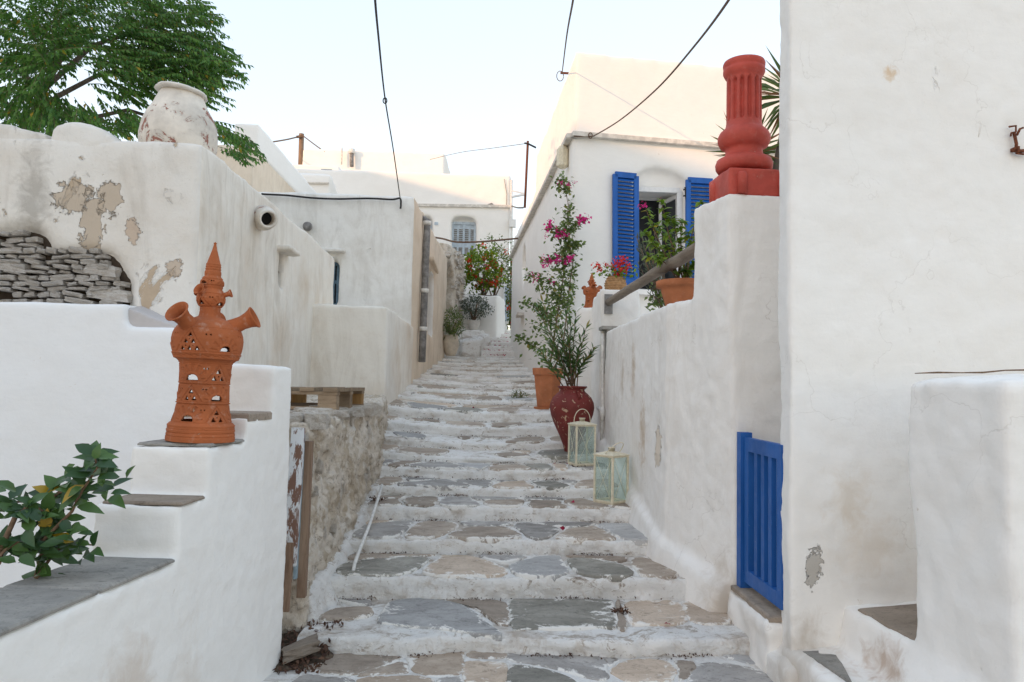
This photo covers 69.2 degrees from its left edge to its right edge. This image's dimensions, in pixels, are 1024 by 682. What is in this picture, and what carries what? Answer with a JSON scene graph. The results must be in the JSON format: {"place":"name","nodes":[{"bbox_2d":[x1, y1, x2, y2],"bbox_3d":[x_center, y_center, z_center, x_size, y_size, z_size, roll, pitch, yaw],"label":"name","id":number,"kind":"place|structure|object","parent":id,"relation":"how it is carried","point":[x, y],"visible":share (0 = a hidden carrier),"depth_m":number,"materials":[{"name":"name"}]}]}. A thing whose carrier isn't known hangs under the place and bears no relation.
{"place":"outdoors","nodes":[
{"label":"outdoors","id":0,"kind":"place"},
{"bbox_2d":[297,133,303,164],"bbox_3d":[-10.888,-9.761,38.116,0.355,1.822,0.378,1,-3,-2],"label":"utility pole","id":1,"kind":"object","parent":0,"point":[300,149],"visible":0.72,"depth_m":38.08,"materials":[{"name":"brown wood"}]},
{"bbox_2d":[273,136,297,141],"bbox_3d":[-11.020,-9.477,35.047,0.112,2.343,5.832,1,-3,1],"label":"cable","id":2,"kind":"object","parent":1,"relation":"attached to","point":[286,139],"visible":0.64,"depth_m":35.96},
{"bbox_2d":[0,0,780,329],"label":"sky","id":3,"kind":"structure","parent":0,"point":[459,75],"materials":[{"name":"white"}]},
{"bbox_2d":[262,651,772,681],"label":"landing","id":4,"kind":"object","parent":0,"point":[472,666],"visible":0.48,"depth_m":4.16,"materials":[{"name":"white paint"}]},
{"bbox_2d":[274,631,333,671],"bbox_3d":[-1.274,1.889,4.341,0.469,0.325,0.563,2,-3,-12],"label":"soil heap","id":5,"kind":"object","parent":4,"relation":"on","point":[311,661],"visible":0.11,"depth_m":4.23,"materials":[{"name":"brown soil"}]},
{"bbox_2d":[281,633,320,664],"bbox_3d":[-1.198,1.748,4.221,0.234,0.074,0.175,-10,-3,-26],"label":"loose stone","id":6,"kind":"object","parent":5,"relation":"on","point":[304,647],"visible":0.99,"depth_m":4.17,"materials":[{"name":"grey stone"}]},
{"bbox_2d":[273,618,343,673],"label":"leaf litter","id":7,"kind":"object","parent":5,"relation":"on","point":[295,666],"visible":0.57,"depth_m":4.19,"materials":[{"name":"brown plant"}]},
{"bbox_2d":[511,141,535,207],"bbox_3d":[0.329,-5.475,24.523,0.960,2.224,0.281,-1,-4,35],"label":"iron pole","id":8,"kind":"object","parent":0,"point":[524,193],"visible":1,"depth_m":24.39,"materials":[{"name":"brown metal"}]},
{"bbox_2d":[430,143,523,159],"bbox_3d":[-1.596,-7.392,29.199,0.143,2.268,10.241,3,-4,-24],"label":"cable","id":9,"kind":"object","parent":8,"relation":"attached to","point":[479,149],"visible":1,"depth_m":28.50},
{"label":"ground","id":10,"kind":"structure","parent":0,"visible":0},
{"bbox_2d":[0,302,237,587],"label":"courtyard wall","id":11,"kind":"structure","parent":10,"relation":"on","point":[104,375],"depth_m":5.46,"materials":[{"name":"white paint"}]},
{"bbox_2d":[0,0,267,167],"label":"tree","id":12,"kind":"object","parent":10,"relation":"on","point":[198,62],"visible":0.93,"depth_m":7.96,"materials":[{"name":"green plant"}]},
{"bbox_2d":[0,364,290,681],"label":"stair wall","id":13,"kind":"structure","parent":10,"relation":"on","point":[181,579],"depth_m":3.26,"materials":[{"name":"white paint"}]},
{"bbox_2d":[0,440,134,578],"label":"leafy shrub","id":14,"kind":"object","parent":13,"relation":"on","point":[49,541],"visible":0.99,"depth_m":2.71,"materials":[{"name":"green plant"}]},
{"bbox_2d":[165,242,260,442],"bbox_3d":[-1.457,-0.002,3.517,0.394,0.954,0.407,-1,-4,33],"label":"chimney pot","id":15,"kind":"object","parent":13,"relation":"on","point":[210,331],"visible":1,"depth_m":3.44,"materials":[{"name":"ceramic"}]},
{"bbox_2d":[0,122,333,386],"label":"old house","id":16,"kind":"structure","parent":10,"relation":"on","point":[90,214],"depth_m":5.86,"materials":[{"name":"paint"}]},
{"bbox_2d":[138,81,217,154],"bbox_3d":[-2.785,-1.821,6.218,0.606,0.595,0.586,1,-3,-2],"label":"storage jar","id":17,"kind":"object","parent":16,"relation":"on","point":[175,112],"visible":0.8,"depth_m":6.01,"materials":[{"name":"white ceramic"}]},
{"bbox_2d":[216,124,315,192],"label":"house","id":18,"kind":"structure","parent":10,"relation":"on","point":[278,172],"depth_m":17.04,"materials":[{"name":"beige paint"}]},
{"bbox_2d":[292,164,341,169],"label":"house","id":19,"kind":"structure","parent":10,"relation":"on","point":[322,167],"depth_m":31.13,"materials":[{"name":"white paint"}]},
{"bbox_2d":[300,173,337,193],"bbox_3d":[-6.675,-2.438,24.934,1.631,5.727,3.187,1,-3,-2],"label":"annex","id":20,"kind":"object","parent":10,"relation":"on","point":[320,183],"visible":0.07,"depth_m":23.59,"materials":[{"name":"white paint"}]},
{"bbox_2d":[282,394,387,633],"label":"rubble wall","id":21,"kind":"structure","parent":10,"relation":"on","point":[348,459],"depth_m":5.39,"materials":[{"name":"stone"}]},
{"bbox_2d":[283,427,313,611],"bbox_3d":[-1.284,1.053,4.438,0.098,1.068,0.213,-1,-4,35],"label":"door frame","id":22,"kind":"object","parent":21,"relation":"attached to","point":[299,491],"visible":0.89,"depth_m":4.42,"materials":[{"name":"wood"}]},
{"bbox_2d":[290,387,364,409],"bbox_3d":[-1.884,0.452,6.052,1.160,0.166,1.010,1,-3,1],"label":"pallet","id":23,"kind":"object","parent":21,"relation":"on","point":[334,398],"visible":0.48,"depth_m":5.82,"materials":[{"name":"brown wood"}]},
{"bbox_2d":[259,192,446,383],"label":"house","id":24,"kind":"structure","parent":10,"relation":"on","point":[390,255],"depth_m":13.54,"materials":[{"name":"paint"}]},
{"bbox_2d":[261,193,401,208],"bbox_3d":[-3.264,-2.540,13.456,2.525,0.214,0.033,1,-3,-2],"label":"cable","id":25,"kind":"object","parent":24,"relation":"attached to","point":[335,198],"visible":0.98,"depth_m":13.45,"materials":[{"name":"grey plastic"}]},
{"bbox_2d":[333,262,339,304],"bbox_3d":[-3.275,-1.041,13.681,0.236,0.840,0.100,1,-3,-2],"label":"window","id":26,"kind":"structure","parent":24,"relation":"in","point":[336,266],"depth_m":13.64,"materials":[{"name":"blue glass"}]},
{"bbox_2d":[374,0,400,199],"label":"cable","id":27,"kind":"object","parent":24,"relation":"attached to","point":[377,27],"visible":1,"depth_m":7.79,"materials":[{"name":"grey plastic"}]},
{"bbox_2d":[310,304,412,414],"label":"entry wall","id":28,"kind":"structure","parent":10,"relation":"on","point":[369,349],"depth_m":9.94,"materials":[{"name":"paint"}]},
{"bbox_2d":[302,148,450,173],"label":"hilltop house","id":29,"kind":"structure","parent":10,"relation":"on","point":[380,161],"depth_m":34.30,"materials":[{"name":"beige paint"}]},
{"bbox_2d":[297,169,515,329],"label":"house","id":30,"kind":"structure","parent":10,"relation":"on","point":[465,207],"depth_m":27.26,"materials":[{"name":"grey paint"}]},
{"bbox_2d":[452,222,475,255],"bbox_3d":[-1.788,-3.765,27.487,0.953,1.284,0.100,1,-3,-2],"label":"window","id":31,"kind":"structure","parent":30,"relation":"in","point":[461,231],"depth_m":27.47,"materials":[{"name":"grey paint"}]},
{"bbox_2d":[503,286,511,320],"bbox_3d":[-0.103,-1.355,27.068,0.463,1.267,0.090,1,-3,-2],"label":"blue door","id":32,"kind":"structure","parent":30,"relation":"attached to","point":[504,298],"depth_m":27.04,"materials":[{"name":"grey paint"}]},
{"bbox_2d":[439,243,465,334],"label":"stone arch wall","id":33,"kind":"structure","parent":10,"relation":"on","point":[456,282],"depth_m":22.16,"materials":[{"name":"grey paint"}]},
{"bbox_2d":[461,295,504,337],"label":"planter wall","id":34,"kind":"structure","parent":10,"relation":"on","point":[493,325],"depth_m":23.52,"materials":[{"name":"paint"}]},
{"bbox_2d":[464,242,508,294],"bbox_3d":[-1.001,-2.310,24.559,1.627,1.956,1.542,-2,-5,44],"label":"geranium bush","id":35,"kind":"object","parent":34,"relation":"on","point":[471,259],"visible":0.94,"depth_m":24.37,"materials":[{"name":"green plant"}]},
{"bbox_2d":[476,233,511,294],"bbox_3d":[-0.607,-2.548,25.394,1.568,2.418,1.360,-2,-5,44],"label":"dark shrub","id":36,"kind":"object","parent":34,"relation":"on","point":[503,256],"visible":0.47,"depth_m":25.31,"materials":[{"name":"green plant"}]},
{"bbox_2d":[505,242,511,329],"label":"hanging creeper","id":37,"kind":"object","parent":34,"relation":"hanging from","point":[509,294],"visible":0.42,"depth_m":25.56,"materials":[{"name":"green plant"}]},
{"bbox_2d":[456,330,513,356],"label":"stairs","id":38,"kind":"structure","parent":10,"relation":"on","point":[475,343],"depth_m":22.08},
{"bbox_2d":[467,320,479,329],"bbox_3d":[-1.185,-0.469,22.934,0.411,0.316,0.411,1,-3,-2],"label":"white pot","id":39,"kind":"object","parent":38,"relation":"on","point":[473,324],"visible":0.94,"depth_m":22.80,"materials":[{"name":"white ceramic"}]},
{"bbox_2d":[460,292,494,319],"bbox_3d":[-1.107,-1.019,22.979,1.056,0.967,1.084,3,-4,-33],"label":"olive shrub","id":40,"kind":"object","parent":39,"relation":"in","point":[466,307],"visible":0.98,"depth_m":22.86,"materials":[{"name":"green plant"}]},
{"bbox_2d":[297,355,749,658],"bbox_3d":[-0.487,1.198,13.118,3.400,2.649,17.533,1,-3,-2],"label":"stairway","id":41,"kind":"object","parent":10,"relation":"on","point":[420,581],"visible":0.78,"depth_m":5.79,"materials":[{"name":"grey stone"}]},
{"bbox_2d":[352,484,382,570],"bbox_3d":[-1.165,1.520,6.121,0.048,0.437,1.819,1,-3,-4],"label":"white pipe","id":42,"kind":"object","parent":41,"relation":"on","point":[366,531],"visible":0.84,"depth_m":5.83,"materials":[{"name":"white plastic"}]},
{"bbox_2d":[369,495,385,501],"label":"dry tuft","id":43,"kind":"object","parent":41,"relation":"on","point":[375,498],"visible":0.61,"depth_m":6.78,"materials":[{"name":"brown plant"}]},
{"bbox_2d":[443,334,458,355],"bbox_3d":[-1.681,0.118,20.372,0.450,0.577,0.450,1,-3,-2],"label":"white pot","id":44,"kind":"object","parent":41,"relation":"on","point":[450,344],"visible":0.97,"depth_m":20.21,"materials":[{"name":"beige ceramic"}]},
{"bbox_2d":[443,305,467,341],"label":"oleander","id":45,"kind":"object","parent":44,"relation":"in","point":[449,326],"visible":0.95,"depth_m":20.24,"materials":[{"name":"green plant"}]},
{"bbox_2d":[509,389,529,397],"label":"weed","id":46,"kind":"object","parent":41,"relation":"on","point":[516,395],"visible":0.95,"depth_m":11.91,"materials":[{"name":"green plant"}]},
{"bbox_2d":[342,385,712,659],"bbox_3d":[-0.175,1.338,9.100,2.478,1.603,9.554,1,-3,-2],"label":"riser grit","id":47,"kind":"object","parent":41,"relation":"on","point":[509,552],"visible":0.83,"depth_m":5.86,"materials":[{"name":"grey stone"}]},
{"bbox_2d":[532,368,562,409],"bbox_3d":[0.524,0.701,10.911,0.444,0.601,0.444,4,-4,-39],"label":"planter","id":48,"kind":"object","parent":41,"relation":"on","point":[547,383],"visible":0.65,"depth_m":10.75,"materials":[{"name":"ceramic"}]},
{"bbox_2d":[510,171,591,367],"bbox_3d":[0.570,-1.049,11.106,1.185,3.119,0.546,1,-3,-2],"label":"climbing vine","id":49,"kind":"object","parent":48,"relation":"on","point":[565,257],"visible":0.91,"depth_m":11.04,"materials":[{"name":"green plant"}]},
{"bbox_2d":[472,333,669,623],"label":"fallen petals","id":50,"kind":"object","parent":41,"relation":"on","point":[562,527],"visible":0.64,"depth_m":8.32,"materials":[{"name":"plant"}]},
{"bbox_2d":[550,386,593,451],"bbox_3d":[0.713,0.934,8.851,0.534,0.793,0.536,1,-3,-2],"label":"red pot","id":51,"kind":"object","parent":41,"relation":"on","point":[567,403],"visible":0.85,"depth_m":8.69,"materials":[{"name":"ceramic"}]},
{"bbox_2d":[530,293,599,385],"bbox_3d":[0.662,0.022,8.890,0.943,1.189,0.563,1,-3,-2],"label":"oleander","id":52,"kind":"object","parent":51,"relation":"on","point":[565,360],"visible":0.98,"depth_m":8.84,"materials":[{"name":"green plant"}]},
{"bbox_2d":[567,409,596,466],"bbox_3d":[0.769,1.055,8.165,0.248,0.620,0.248,2,-3,-17],"label":"lantern","id":53,"kind":"object","parent":41,"relation":"on","point":[581,422],"visible":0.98,"depth_m":8.11,"materials":[{"name":"beige paint"}]},
{"bbox_2d":[593,442,629,504],"bbox_3d":[0.934,1.232,6.989,0.248,0.576,0.248,4,-4,-42],"label":"lantern","id":54,"kind":"object","parent":41,"relation":"on","point":[611,453],"visible":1,"depth_m":6.97,"materials":[{"name":"beige paint"}]},
{"bbox_2d":[609,606,630,614],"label":"dry tuft","id":55,"kind":"object","parent":41,"relation":"on","point":[621,611],"visible":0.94,"depth_m":4.88,"materials":[{"name":"brown plant"}]},
{"bbox_2d":[509,52,779,390],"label":"white house","id":56,"kind":"structure","parent":10,"relation":"on","point":[659,142],"depth_m":12.05,"materials":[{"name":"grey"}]},
{"bbox_2d":[435,237,517,242],"bbox_3d":[-0.991,-2.774,20.222,2.479,0.259,0.342,0,-3,12],"label":"cable","id":57,"kind":"object","parent":56,"relation":"attached to","point":[475,241],"visible":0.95,"depth_m":20.07,"materials":[{"name":"black rubber"}]},
{"bbox_2d":[556,0,573,80],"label":"cable","id":58,"kind":"object","parent":56,"relation":"attached to","point":[572,3],"visible":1,"depth_m":8.71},
{"bbox_2d":[574,0,729,138],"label":"cable","id":59,"kind":"object","parent":56,"relation":"attached to","point":[704,33],"visible":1,"depth_m":7.55,"materials":[{"name":"black rubber"}]},
{"bbox_2d":[637,186,681,295],"bbox_3d":[2.337,-1.636,12.204,0.883,1.908,0.840,2,-3,-10],"label":"window","id":60,"kind":"structure","parent":56,"relation":"in","point":[675,202],"depth_m":12.39,"materials":[{"name":"grey wood"}]},
{"bbox_2d":[574,194,781,673],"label":"terrace wall","id":61,"kind":"structure","parent":10,"relation":"on","point":[692,387],"depth_m":5.26,"materials":[{"name":"paint"}]},
{"bbox_2d":[581,273,601,307],"bbox_3d":[1.105,-0.691,10.243,0.292,0.513,0.301,1,-3,5],"label":"chimney pot","id":62,"kind":"object","parent":61,"relation":"on","point":[591,291],"visible":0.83,"depth_m":10.18,"materials":[{"name":"ceramic"}]},
{"bbox_2d":[596,333,604,439],"bbox_3d":[1.062,0.566,8.925,0.067,1.303,0.234,2,-3,-10],"label":"downpipe","id":63,"kind":"object","parent":61,"relation":"attached to","point":[601,409],"visible":0.93,"depth_m":8.82,"materials":[{"name":"white metal"}]},
{"bbox_2d":[604,276,626,289],"bbox_3d":[1.320,-0.712,9.473,0.290,0.220,0.290,1,-3,-2],"label":"flower pot","id":64,"kind":"object","parent":61,"relation":"on","point":[615,283],"visible":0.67,"depth_m":9.36,"materials":[{"name":"wicker"}]},
{"bbox_2d":[591,255,637,278],"bbox_3d":[1.306,-0.916,9.477,0.618,0.384,0.525,1,-3,-2],"label":"geranium","id":65,"kind":"object","parent":64,"relation":"in","point":[622,270],"visible":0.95,"depth_m":9.42,"materials":[{"name":"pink plant"}]},
{"bbox_2d":[633,229,664,307],"bbox_3d":[1.387,-0.468,7.531,0.372,1.349,0.532,-2,-4,39],"label":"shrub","id":66,"kind":"object","parent":61,"relation":"on","point":[646,266],"visible":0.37,"depth_m":7.52,"materials":[{"name":"green plant"}]},
{"bbox_2d":[604,242,694,313],"bbox_3d":[1.299,-0.554,7.272,0.104,0.240,3.732,1,-3,-4],"label":"railing","id":67,"kind":"object","parent":61,"relation":"attached to","point":[682,257],"visible":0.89,"depth_m":6.91,"materials":[{"name":"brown wood"}]},
{"bbox_2d":[644,282,664,310],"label":"trailing plant","id":68,"kind":"object","parent":61,"relation":"hanging from","point":[655,303],"visible":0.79,"depth_m":7.21,"materials":[{"name":"green plant"}]},
{"bbox_2d":[656,278,693,305],"bbox_3d":[1.472,-0.385,6.403,0.460,0.260,0.460,1,-3,-2],"label":"bowl pot","id":69,"kind":"object","parent":61,"relation":"on","point":[673,290],"visible":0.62,"depth_m":6.25,"materials":[{"name":"ceramic"}]},
{"bbox_2d":[637,198,705,277],"bbox_3d":[1.385,-0.844,6.483,0.642,0.781,0.494,1,-3,-2],"label":"hibiscus","id":70,"kind":"object","parent":69,"relation":"on","point":[685,270],"visible":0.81,"depth_m":6.40,"materials":[{"name":"green plant"}]},
{"bbox_2d":[706,48,779,169],"bbox_3d":[2.417,-1.241,6.761,1.226,2.980,1.115,1,-3,-2],"label":"yucca","id":71,"kind":"object","parent":61,"relation":"on","point":[772,119],"visible":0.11,"depth_m":6.77,"materials":[{"name":"green plant"}]},
{"bbox_2d":[709,54,779,202],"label":"red column","id":72,"kind":"structure","parent":61,"relation":"on","point":[744,165],"depth_m":5.20,"materials":[{"name":"red ceramic"}]},
{"bbox_2d":[767,0,1023,681],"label":"tall wall","id":73,"kind":"structure","parent":10,"relation":"on","point":[901,187],"depth_m":4.24,"materials":[{"name":"paint"}]},
{"bbox_2d":[737,432,782,609],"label":"gate","id":74,"kind":"structure","parent":73,"relation":"attached to","point":[759,536],"depth_m":4.56,"materials":[{"name":"blue paint"}]},
{"bbox_2d":[782,369,1023,681],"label":"side stairs","id":75,"kind":"structure","parent":10,"relation":"on","point":[961,619],"depth_m":3.16,"materials":[{"name":"paint"}]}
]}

